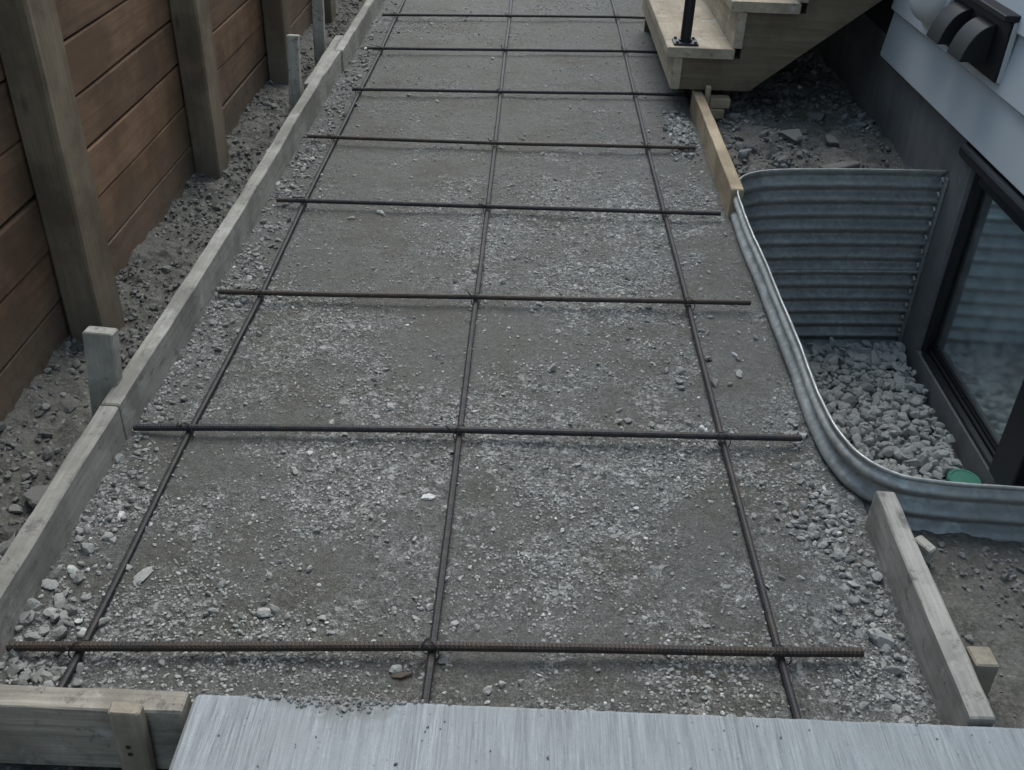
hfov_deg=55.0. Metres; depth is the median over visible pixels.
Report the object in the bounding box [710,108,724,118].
wood block
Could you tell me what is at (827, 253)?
window well
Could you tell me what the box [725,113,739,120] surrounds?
rock
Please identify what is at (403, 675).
stone chip
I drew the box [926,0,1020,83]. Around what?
exhaust vent
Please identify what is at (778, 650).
rebar mat
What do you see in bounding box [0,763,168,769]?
soil
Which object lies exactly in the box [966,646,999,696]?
stake
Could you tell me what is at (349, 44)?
form board
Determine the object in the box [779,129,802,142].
rock
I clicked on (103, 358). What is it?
stake
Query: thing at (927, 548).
wood scrap
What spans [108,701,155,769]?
stake
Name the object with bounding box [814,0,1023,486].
house
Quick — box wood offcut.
[820,160,860,167]
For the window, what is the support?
in the house
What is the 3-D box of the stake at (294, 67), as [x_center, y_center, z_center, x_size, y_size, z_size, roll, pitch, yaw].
[-0.858,-1.137,3.908,0.051,0.480,0.105,2,34,0]
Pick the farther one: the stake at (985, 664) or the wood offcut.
the wood offcut
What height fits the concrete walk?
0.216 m
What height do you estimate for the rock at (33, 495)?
0.044 m
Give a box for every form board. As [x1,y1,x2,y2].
[0,406,125,657]
[0,684,191,768]
[101,50,341,438]
[335,0,383,70]
[689,89,743,217]
[864,491,995,726]
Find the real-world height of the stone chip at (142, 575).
0.010 m
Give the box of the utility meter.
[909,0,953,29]
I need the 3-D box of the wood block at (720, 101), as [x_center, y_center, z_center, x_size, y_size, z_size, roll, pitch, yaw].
[0.846,-1.159,4.023,0.083,0.040,0.060,2,34,0]
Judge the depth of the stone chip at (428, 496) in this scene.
2.00 m
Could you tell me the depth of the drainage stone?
3.35 m
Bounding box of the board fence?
[0,0,335,421]
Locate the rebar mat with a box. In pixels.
[6,0,864,718]
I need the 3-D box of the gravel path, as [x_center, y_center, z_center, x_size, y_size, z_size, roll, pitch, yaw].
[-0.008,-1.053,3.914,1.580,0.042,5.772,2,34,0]
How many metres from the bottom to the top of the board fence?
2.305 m
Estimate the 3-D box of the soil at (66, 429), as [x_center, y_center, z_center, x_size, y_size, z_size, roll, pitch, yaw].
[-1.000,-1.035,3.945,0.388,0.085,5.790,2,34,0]
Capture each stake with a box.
[82,326,122,417]
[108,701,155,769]
[286,34,301,111]
[312,0,325,66]
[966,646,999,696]
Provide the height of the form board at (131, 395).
0.157 m
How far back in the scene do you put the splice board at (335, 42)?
4.33 m
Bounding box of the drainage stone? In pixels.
[802,337,962,480]
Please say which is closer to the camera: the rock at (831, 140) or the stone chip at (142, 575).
the stone chip at (142, 575)
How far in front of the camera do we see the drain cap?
3.04 m
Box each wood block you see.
[704,85,710,105]
[709,94,730,108]
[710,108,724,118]
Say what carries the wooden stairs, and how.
on the soil at (975, 611)
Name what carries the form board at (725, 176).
on the soil at (975, 611)
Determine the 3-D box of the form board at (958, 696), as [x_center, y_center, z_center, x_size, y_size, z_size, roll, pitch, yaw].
[0.717,0.412,1.740,0.042,0.144,0.529,2,34,0]
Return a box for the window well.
[731,168,1023,542]
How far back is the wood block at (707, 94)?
3.97 m
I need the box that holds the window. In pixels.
[921,173,1023,486]
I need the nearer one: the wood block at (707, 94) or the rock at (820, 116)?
the wood block at (707, 94)
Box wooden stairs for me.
[642,0,881,90]
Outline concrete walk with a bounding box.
[169,695,1023,769]
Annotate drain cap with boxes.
[945,469,981,483]
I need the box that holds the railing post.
[672,0,698,45]
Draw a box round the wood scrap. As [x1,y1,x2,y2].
[915,535,936,561]
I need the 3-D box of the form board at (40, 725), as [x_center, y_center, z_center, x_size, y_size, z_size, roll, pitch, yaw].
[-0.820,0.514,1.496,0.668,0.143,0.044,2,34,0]
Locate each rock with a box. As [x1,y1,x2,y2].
[23,485,47,508]
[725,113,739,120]
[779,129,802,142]
[807,113,825,120]
[825,134,838,146]
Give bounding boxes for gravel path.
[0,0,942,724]
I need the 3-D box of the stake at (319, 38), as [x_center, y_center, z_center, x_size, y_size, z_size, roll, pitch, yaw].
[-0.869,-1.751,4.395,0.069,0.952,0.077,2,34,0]
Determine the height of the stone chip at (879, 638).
0.024 m
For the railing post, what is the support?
on the wooden stairs
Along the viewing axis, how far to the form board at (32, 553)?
1.82 m
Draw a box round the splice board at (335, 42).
[304,35,342,89]
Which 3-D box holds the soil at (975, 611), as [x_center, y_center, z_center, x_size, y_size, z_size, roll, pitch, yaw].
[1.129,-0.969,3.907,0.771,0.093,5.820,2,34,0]
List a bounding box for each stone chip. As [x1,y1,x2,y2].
[133,566,153,585]
[376,210,384,215]
[391,672,412,677]
[421,493,435,499]
[866,627,895,647]
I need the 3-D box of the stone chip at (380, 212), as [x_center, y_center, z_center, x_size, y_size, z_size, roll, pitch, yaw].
[-0.420,-0.554,3.162,0.039,0.015,0.018,20,38,25]
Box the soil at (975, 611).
[683,47,1023,728]
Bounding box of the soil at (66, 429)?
[0,0,365,541]

